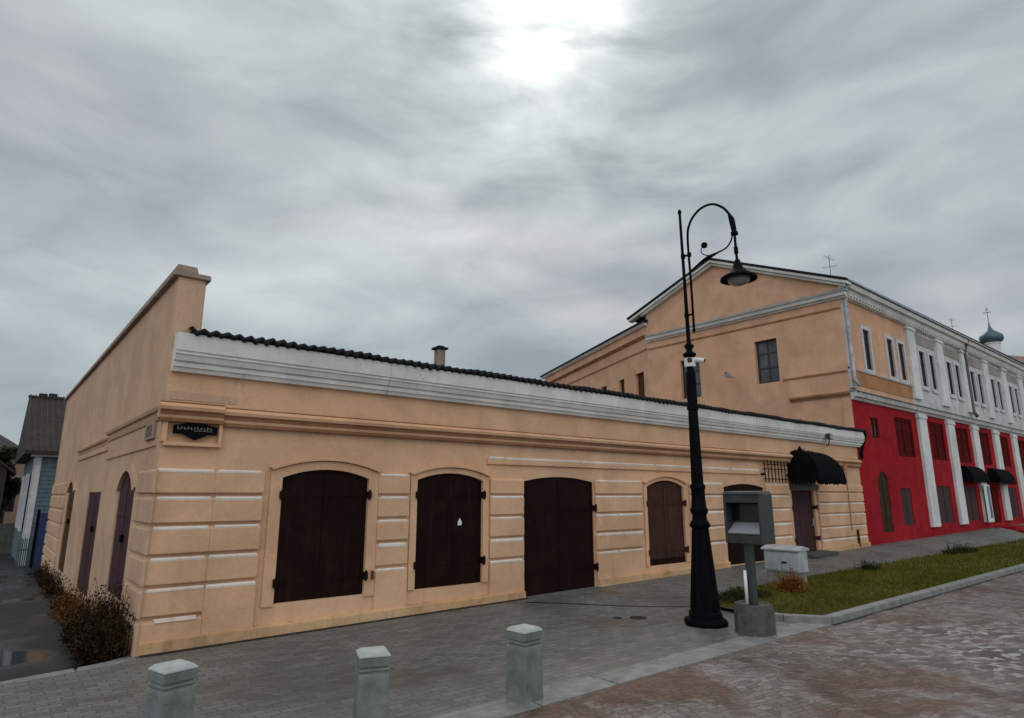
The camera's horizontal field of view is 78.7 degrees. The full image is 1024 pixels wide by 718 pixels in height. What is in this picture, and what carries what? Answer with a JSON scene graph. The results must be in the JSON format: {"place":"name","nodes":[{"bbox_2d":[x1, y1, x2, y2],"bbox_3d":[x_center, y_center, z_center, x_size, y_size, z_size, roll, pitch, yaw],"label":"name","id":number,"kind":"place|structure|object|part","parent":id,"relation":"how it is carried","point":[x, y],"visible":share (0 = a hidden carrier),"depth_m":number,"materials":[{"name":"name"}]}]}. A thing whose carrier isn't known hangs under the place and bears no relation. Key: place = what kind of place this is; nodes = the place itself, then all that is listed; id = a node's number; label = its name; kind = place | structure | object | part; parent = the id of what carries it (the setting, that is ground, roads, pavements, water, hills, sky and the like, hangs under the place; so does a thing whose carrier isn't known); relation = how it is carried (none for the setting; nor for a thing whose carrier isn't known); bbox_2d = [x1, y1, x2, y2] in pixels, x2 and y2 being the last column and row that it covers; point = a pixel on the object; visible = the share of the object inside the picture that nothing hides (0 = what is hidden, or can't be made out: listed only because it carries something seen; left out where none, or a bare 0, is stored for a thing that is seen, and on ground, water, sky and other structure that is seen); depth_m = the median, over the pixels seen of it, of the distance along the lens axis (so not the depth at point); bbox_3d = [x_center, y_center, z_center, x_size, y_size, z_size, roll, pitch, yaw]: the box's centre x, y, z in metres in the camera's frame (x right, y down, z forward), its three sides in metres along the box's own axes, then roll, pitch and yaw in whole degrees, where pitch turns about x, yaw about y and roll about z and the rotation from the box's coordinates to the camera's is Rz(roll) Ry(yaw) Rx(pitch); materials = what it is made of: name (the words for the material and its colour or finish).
{"place":"outdoors","nodes":[
{"label":"outdoors","id":0,"kind":"place"},
{"bbox_2d":[0,544,121,681],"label":"side street","id":1,"kind":"structure","parent":0,"point":[30,644],"depth_m":9.08,"materials":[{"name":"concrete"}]},
{"bbox_2d":[29,558,69,598],"bbox_3d":[-10.898,5.028,14.595,0.454,0.613,6.588,10,-16,-38],"label":"weed clump","id":2,"kind":"object","parent":1,"relation":"on","point":[47,579],"visible":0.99,"depth_m":13.78,"materials":[{"name":"brown plant"}]},
{"bbox_2d":[47,577,98,631],"bbox_3d":[-6.839,3.840,9.753,0.544,0.573,3.978,10,-16,-38],"label":"weed clump","id":3,"kind":"object","parent":1,"relation":"on","point":[65,603],"visible":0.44,"depth_m":10.17,"materials":[{"name":"brown plant"}]},
{"bbox_2d":[56,577,134,666],"bbox_3d":[-5.172,3.180,7.737,0.671,0.898,2.094,10,-16,-38],"label":"weed clump","id":4,"kind":"object","parent":1,"relation":"on","point":[91,636],"visible":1,"depth_m":7.27,"materials":[{"name":"plant"}]},
{"bbox_2d":[0,523,1023,717],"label":"sidewalk","id":5,"kind":"structure","parent":0,"point":[443,662],"depth_m":7.15,"materials":[{"name":"grey stone"}]},
{"bbox_2d":[143,659,197,717],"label":"bollard","id":6,"kind":"object","parent":5,"relation":"on","point":[170,691],"visible":1,"depth_m":4.38,"materials":[{"name":"concrete"}]},
{"bbox_2d":[353,646,390,717],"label":"bollard","id":7,"kind":"object","parent":5,"relation":"on","point":[371,688],"visible":1,"depth_m":4.74,"materials":[{"name":"concrete"}]},
{"bbox_2d":[140,598,689,656],"bbox_3d":[-0.948,3.834,9.348,7.902,0.061,1.606,6,-13,-24],"label":"drain joint","id":8,"kind":"object","parent":5,"relation":"on","point":[370,622],"visible":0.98,"depth_m":8.69,"materials":[{"name":"grey concrete"}]},
{"bbox_2d":[613,616,646,618],"bbox_3d":[1.768,3.856,9.306,0.503,0.008,0.254,3,-13,-13],"label":"drain cover","id":9,"kind":"object","parent":5,"relation":"on","point":[637,617],"visible":1,"depth_m":9.31,"materials":[{"name":"grey metal"}]},
{"bbox_2d":[678,203,757,628],"bbox_3d":[3.031,0.594,9.171,0.575,6.330,1.469,10,-16,-38],"label":"street lamp","id":10,"kind":"object","parent":5,"relation":"on","point":[705,612],"visible":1,"depth_m":9.10,"materials":[{"name":"black metal"}]},
{"bbox_2d":[684,357,705,367],"bbox_3d":[2.795,0.040,9.582,0.321,0.147,0.192,-11,-16,41],"label":"security camera","id":11,"kind":"object","parent":10,"relation":"attached to","point":[690,361],"visible":0.98,"depth_m":9.56,"materials":[{"name":"white plastic"}]},
{"bbox_2d":[718,585,774,603],"bbox_3d":[3.953,4.013,10.748,1.472,0.332,0.845,10,-16,-38],"label":"shrub","id":12,"kind":"object","parent":5,"relation":"on","point":[732,594],"visible":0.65,"depth_m":10.67,"materials":[{"name":"green plant"}]},
{"bbox_2d":[722,491,776,636],"bbox_3d":[3.245,2.734,8.471,0.484,1.850,0.550,10,-16,-38],"label":"payphone","id":13,"kind":"object","parent":5,"relation":"on","point":[749,521],"visible":1,"depth_m":8.40,"materials":[{"name":"metal"}]},
{"bbox_2d":[761,544,808,583],"bbox_3d":[5.624,4.226,12.820,0.480,0.780,0.800,10,-16,-38],"label":"utility cabinet","id":14,"kind":"object","parent":5,"relation":"on","point":[778,558],"visible":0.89,"depth_m":12.68,"materials":[{"name":"metal"}]},
{"bbox_3d":[5.473,4.117,12.717,0.029,0.350,0.690,10,-16,-38],"label":"door","id":15,"kind":"part","parent":14,"relation":"part of","materials":[{"name":"paint"}]},
{"bbox_2d":[719,537,1023,614],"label":"grass","id":16,"kind":"structure","parent":5,"relation":"on","point":[835,591],"depth_m":12.99,"materials":[{"name":"plant"}]},
{"bbox_2d":[773,568,811,592],"bbox_3d":[5.186,4.093,11.576,0.594,0.475,0.601,10,-16,-38],"label":"shrub","id":17,"kind":"object","parent":16,"relation":"on","point":[791,584],"visible":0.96,"depth_m":11.47,"materials":[{"name":"brown plant"}]},
{"bbox_2d":[853,558,881,571],"bbox_3d":[8.453,4.870,14.838,0.762,0.358,0.559,10,-16,-38],"label":"shrub","id":18,"kind":"object","parent":16,"relation":"on","point":[869,566],"visible":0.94,"depth_m":14.81,"materials":[{"name":"green plant"}]},
{"bbox_2d":[938,540,980,554],"bbox_3d":[13.681,5.734,19.106,2.138,0.446,0.720,10,-16,-38],"label":"shrub","id":19,"kind":"object","parent":16,"relation":"on","point":[964,549],"visible":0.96,"depth_m":18.94,"materials":[{"name":"green plant"}]},
{"bbox_2d":[983,485,994,521],"bbox_3d":[21.225,6.424,27.798,0.850,1.620,0.031,10,-16,-38],"label":"information panel","id":20,"kind":"object","parent":5,"relation":"on","point":[988,501],"visible":0.91,"depth_m":27.75,"materials":[{"name":"white plastic"}]},
{"bbox_2d":[0,0,1023,444],"label":"sky","id":21,"kind":"structure","parent":0,"point":[502,185],"materials":[{"name":"grey"}]},
{"bbox_2d":[504,571,1023,717],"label":"road","id":22,"kind":"structure","parent":0,"point":[956,654],"depth_m":6.41,"materials":[{"name":"grey stone"}]},
{"bbox_2d":[832,570,1023,624],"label":"gutter grit","id":23,"kind":"object","parent":22,"relation":"on","point":[920,599],"visible":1,"depth_m":10.86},
{"bbox_3d":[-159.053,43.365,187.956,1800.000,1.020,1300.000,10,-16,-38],"label":"ground","id":24,"kind":"structure","parent":0,"visible":0},
{"bbox_2d":[0,523,14,553],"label":"garden fence","id":25,"kind":"object","parent":24,"relation":"on","point":[6,537],"visible":0.26,"depth_m":25.44,"materials":[{"name":"green wood"}]},
{"bbox_2d":[0,460,16,509],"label":"timber house","id":26,"kind":"structure","parent":24,"relation":"on","point":[4,468],"depth_m":27.59,"materials":[{"name":"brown wood"}]},
{"bbox_2d":[0,445,21,523],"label":"tree","id":27,"kind":"object","parent":24,"relation":"on","point":[6,456],"visible":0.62,"depth_m":28.70,"materials":[{"name":"green plant"}]},
{"bbox_2d":[0,435,24,540],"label":"pink house","id":28,"kind":"structure","parent":24,"relation":"on","point":[10,512],"depth_m":34.03,"materials":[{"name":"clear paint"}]},
{"bbox_2d":[5,486,16,511],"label":"window","id":29,"kind":"structure","parent":28,"relation":"in","point":[10,508],"depth_m":33.87,"materials":[{"name":"glass"}]},
{"bbox_2d":[14,538,32,567],"bbox_3d":[-15.172,6.077,19.447,0.452,0.990,0.040,10,-16,-38],"label":"picket fence","id":30,"kind":"object","parent":24,"relation":"on","point":[24,548],"visible":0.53,"depth_m":19.42,"materials":[{"name":"wood"}]},
{"bbox_2d":[11,393,66,565],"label":"blue house","id":31,"kind":"structure","parent":24,"relation":"on","point":[37,454],"depth_m":21.18,"materials":[{"name":"grey wood"}]},
{"bbox_2d":[15,476,25,527],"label":"window","id":32,"kind":"structure","parent":31,"relation":"in","point":[24,477],"depth_m":23.38,"materials":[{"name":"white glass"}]},
{"bbox_2d":[17,474,29,531],"bbox_3d":[-16.917,4.965,21.652,0.060,1.900,1.400,10,-16,-38],"label":"window","id":33,"kind":"structure","parent":31,"relation":"in","point":[26,486],"depth_m":21.27,"materials":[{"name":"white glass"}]},
{"bbox_2d":[29,510,48,567],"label":"blue gate","id":34,"kind":"structure","parent":24,"relation":"on","point":[38,543],"depth_m":19.38,"materials":[{"name":"paint"}]},
{"bbox_2d":[0,657,136,685],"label":"street kerb","id":35,"kind":"structure","parent":24,"relation":"on","point":[50,674],"depth_m":6.44,"materials":[{"name":"concrete"}]},
{"bbox_2d":[41,264,870,656],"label":"building","id":36,"kind":"structure","parent":24,"relation":"on","point":[305,488],"depth_m":9.87,"materials":[{"name":"beige paint"}]},
{"bbox_2d":[77,492,100,595],"bbox_3d":[-7.744,3.343,11.441,0.080,1.770,1.700,10,-16,-38],"label":"side door","id":37,"kind":"structure","parent":36,"relation":"in","point":[94,499],"depth_m":11.45,"materials":[{"name":"brown wood"}]},
{"bbox_2d":[144,421,156,440],"bbox_3d":[-4.705,0.939,8.128,0.040,0.220,0.550,10,-16,-38],"label":"house number plate","id":38,"kind":"object","parent":36,"relation":"attached to","point":[150,430],"visible":1,"depth_m":8.02,"materials":[{"name":"white metal"}]},
{"bbox_2d":[173,422,217,439],"bbox_3d":[-4.003,0.908,7.899,0.510,0.241,0.034,10,-16,-38],"label":"street sign","id":39,"kind":"object","parent":36,"relation":"attached to","point":[194,431],"visible":1,"depth_m":7.88,"materials":[{"name":"black metal"}]},
{"bbox_2d":[791,490,820,551],"bbox_3d":[8.222,4.560,17.517,1.368,1.726,0.168,10,-16,-38],"label":"entrance door","id":40,"kind":"structure","parent":36,"relation":"in","point":[802,507],"depth_m":17.61,"materials":[{"name":"brown wood"}]},
{"bbox_2d":[826,433,832,446],"bbox_3d":[9.496,2.431,18.731,0.220,0.389,0.196,10,-16,-38],"label":"floodlight","id":41,"kind":"object","parent":36,"relation":"attached to","point":[829,436],"visible":1,"depth_m":18.68,"materials":[{"name":"black metal"}]},
{"bbox_2d":[431,622,832,717],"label":"kerb","id":42,"kind":"structure","parent":24,"relation":"on","point":[502,708],"depth_m":6.35,"materials":[{"name":"concrete"}]},
{"bbox_2d":[506,624,542,704],"bbox_3d":[0.114,2.782,5.672,0.244,0.666,0.244,12,-17,-43],"label":"bollard","id":43,"kind":"object","parent":42,"relation":"on","point":[524,671],"visible":0.94,"depth_m":5.60,"materials":[{"name":"concrete"}]},
{"bbox_2d":[540,258,1023,545],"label":"two storey building","id":44,"kind":"structure","parent":24,"relation":"on","point":[934,409],"depth_m":24.52,"materials":[{"name":"beige paint"}]},
{"bbox_2d":[621,380,624,392],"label":"window","id":45,"kind":"structure","parent":44,"relation":"in","point":[622,382],"depth_m":30.12,"materials":[{"name":"black glass"}]},
{"bbox_2d":[638,372,644,395],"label":"window","id":46,"kind":"structure","parent":44,"relation":"in","point":[640,376],"depth_m":28.36,"materials":[{"name":"brown wood"}]},
{"bbox_2d":[682,361,701,398],"bbox_3d":[7.496,0.824,25.858,0.060,1.620,0.920,10,-16,-38],"label":"window","id":47,"kind":"structure","parent":44,"relation":"in","point":[697,369],"depth_m":25.78,"materials":[{"name":"grey glass"}]},
{"bbox_2d":[724,372,732,377],"bbox_3d":[8.297,0.601,24.131,0.304,0.357,0.670,1,-12,-5],"label":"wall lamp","id":48,"kind":"object","parent":44,"relation":"attached to","point":[726,374],"visible":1,"depth_m":23.93,"materials":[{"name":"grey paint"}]},
{"bbox_2d":[756,339,779,383],"bbox_3d":[9.621,0.105,23.377,0.060,1.630,0.880,10,-16,-38],"label":"window","id":49,"kind":"structure","parent":44,"relation":"in","point":[767,356],"depth_m":23.41,"materials":[{"name":"grey glass"}]},
{"bbox_2d":[823,256,837,274],"bbox_3d":[15.048,-3.756,29.433,0.721,2.350,0.714,-1,-12,5],"label":"antenna","id":50,"kind":"object","parent":44,"relation":"on","point":[829,263],"visible":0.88,"depth_m":29.57,"materials":[{"name":"grey metal"}]},
{"bbox_2d":[863,330,871,369],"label":"window","id":51,"kind":"structure","parent":44,"relation":"in","point":[865,336],"depth_m":22.42,"materials":[{"name":"black glass"}]},
{"bbox_2d":[870,417,878,437],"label":"window","id":52,"kind":"structure","parent":44,"relation":"in","point":[873,421],"depth_m":21.69,"materials":[{"name":"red glass"}]},
{"bbox_2d":[877,472,892,531],"bbox_3d":[12.626,4.839,21.192,0.900,1.990,0.060,10,-16,-38],"label":"boarded window","id":53,"kind":"structure","parent":44,"relation":"in","point":[882,481],"depth_m":21.19,"materials":[{"name":"brown wood"}]},
{"bbox_2d":[887,340,894,376],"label":"window","id":54,"kind":"structure","parent":44,"relation":"in","point":[888,341],"depth_m":23.75,"materials":[{"name":"black glass"}]},
{"bbox_2d":[898,344,905,379],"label":"window","id":55,"kind":"structure","parent":44,"relation":"in","point":[899,346],"depth_m":24.46,"materials":[{"name":"black glass"}]},
{"bbox_2d":[894,417,914,457],"bbox_3d":[14.604,2.934,23.302,1.700,1.430,0.060,10,-16,-38],"label":"window","id":56,"kind":"structure","parent":44,"relation":"in","point":[904,436],"depth_m":23.34,"materials":[{"name":"red wood"}]},
{"bbox_2d":[900,488,913,524],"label":"boarded window","id":57,"kind":"structure","parent":44,"relation":"in","point":[905,492],"depth_m":22.35,"materials":[{"name":"wood"}]},
{"bbox_2d":[919,352,926,386],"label":"window","id":58,"kind":"structure","parent":44,"relation":"in","point":[920,354],"depth_m":25.86,"materials":[{"name":"black glass"}]},
{"bbox_2d":[929,356,936,389],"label":"window","id":59,"kind":"structure","parent":44,"relation":"in","point":[931,363],"depth_m":26.57,"materials":[{"name":"black glass"}]},
{"bbox_2d":[928,422,946,460],"bbox_3d":[17.343,3.375,25.517,1.700,1.510,0.060,10,-16,-38],"label":"window","id":60,"kind":"structure","parent":44,"relation":"in","point":[936,431],"depth_m":25.57,"materials":[{"name":"red wood"}]},
{"bbox_2d":[936,486,953,522],"bbox_3d":[17.220,5.786,24.863,1.550,1.420,0.060,10,-16,-38],"label":"boarded window","id":61,"kind":"structure","parent":44,"relation":"in","point":[943,492],"depth_m":24.86,"materials":[{"name":"wood"}]},
{"bbox_2d":[946,362,953,394],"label":"window","id":62,"kind":"structure","parent":44,"relation":"in","point":[948,367],"depth_m":27.93,"materials":[{"name":"black glass"}]},
{"bbox_2d":[955,366,961,396],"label":"window","id":63,"kind":"structure","parent":44,"relation":"in","point":[956,368],"depth_m":28.65,"materials":[{"name":"black glass"}]},
{"bbox_2d":[955,427,970,462],"bbox_3d":[19.831,3.811,27.522,1.650,1.510,0.060,10,-16,-38],"label":"window","id":64,"kind":"structure","parent":44,"relation":"in","point":[961,434],"depth_m":27.59,"materials":[{"name":"red wood"}]},
{"bbox_2d":[964,487,979,520],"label":"boarded window","id":65,"kind":"structure","parent":44,"relation":"in","point":[970,494],"depth_m":26.94,"materials":[{"name":"brown wood"}]},
{"bbox_2d":[970,372,976,401],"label":"window","id":66,"kind":"structure","parent":44,"relation":"in","point":[972,380],"depth_m":30.01,"materials":[{"name":"black glass"}]},
{"bbox_2d":[978,375,983,403],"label":"window","id":67,"kind":"structure","parent":44,"relation":"in","point":[978,375],"depth_m":30.72,"materials":[{"name":"black glass"}]},
{"bbox_2d":[979,432,991,464],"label":"window","id":68,"kind":"structure","parent":44,"relation":"in","point":[983,437],"depth_m":29.62,"materials":[{"name":"red wood"}]},
{"bbox_2d":[991,380,996,407],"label":"window","id":69,"kind":"structure","parent":44,"relation":"in","point":[991,380],"depth_m":32.09,"materials":[{"name":"black glass"}]},
{"bbox_2d":[989,487,1001,522],"bbox_3d":[22.332,6.765,28.964,1.600,1.590,0.060,10,-16,-38],"label":"door","id":70,"kind":"structure","parent":44,"relation":"in","point":[993,492],"depth_m":29.09,"materials":[{"name":"wood"}]},
{"bbox_2d":[997,382,1002,408],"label":"window","id":71,"kind":"structure","parent":44,"relation":"in","point":[997,382],"depth_m":32.80,"materials":[{"name":"black glass"}]},
{"bbox_2d":[999,436,1010,466],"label":"window","id":72,"kind":"structure","parent":44,"relation":"in","point":[1003,441],"depth_m":31.71,"materials":[{"name":"red wood"}]},
{"bbox_2d":[1009,387,1014,412],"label":"window","id":73,"kind":"structure","parent":44,"relation":"in","point":[1009,387],"depth_m":34.17,"materials":[{"name":"black glass"}]},
{"bbox_2d":[1008,488,1018,516],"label":"boarded window","id":74,"kind":"structure","parent":44,"relation":"in","point":[1012,495],"depth_m":31.09,"materials":[{"name":"brown wood"}]},
{"bbox_2d":[1017,440,1023,468],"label":"window","id":75,"kind":"structure","parent":44,"relation":"in","point":[1020,443],"depth_m":33.72,"materials":[{"name":"red wood"}]},
{"bbox_2d":[775,563,1023,623],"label":"verge kerb","id":76,"kind":"structure","parent":24,"relation":"on","point":[852,613],"depth_m":10.29,"materials":[{"name":"concrete"}]},
{"bbox_2d":[979,307,1003,351],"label":"church","id":77,"kind":"structure","parent":24,"relation":"on","point":[991,338],"depth_m":91.68,"materials":[{"name":"blue metal"}]},
{"bbox_2d":[1008,355,1023,362],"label":"brown roofed building","id":78,"kind":"structure","parent":24,"relation":"on","point":[1020,358],"depth_m":62.75,"materials":[{"name":"tile"}]}
]}

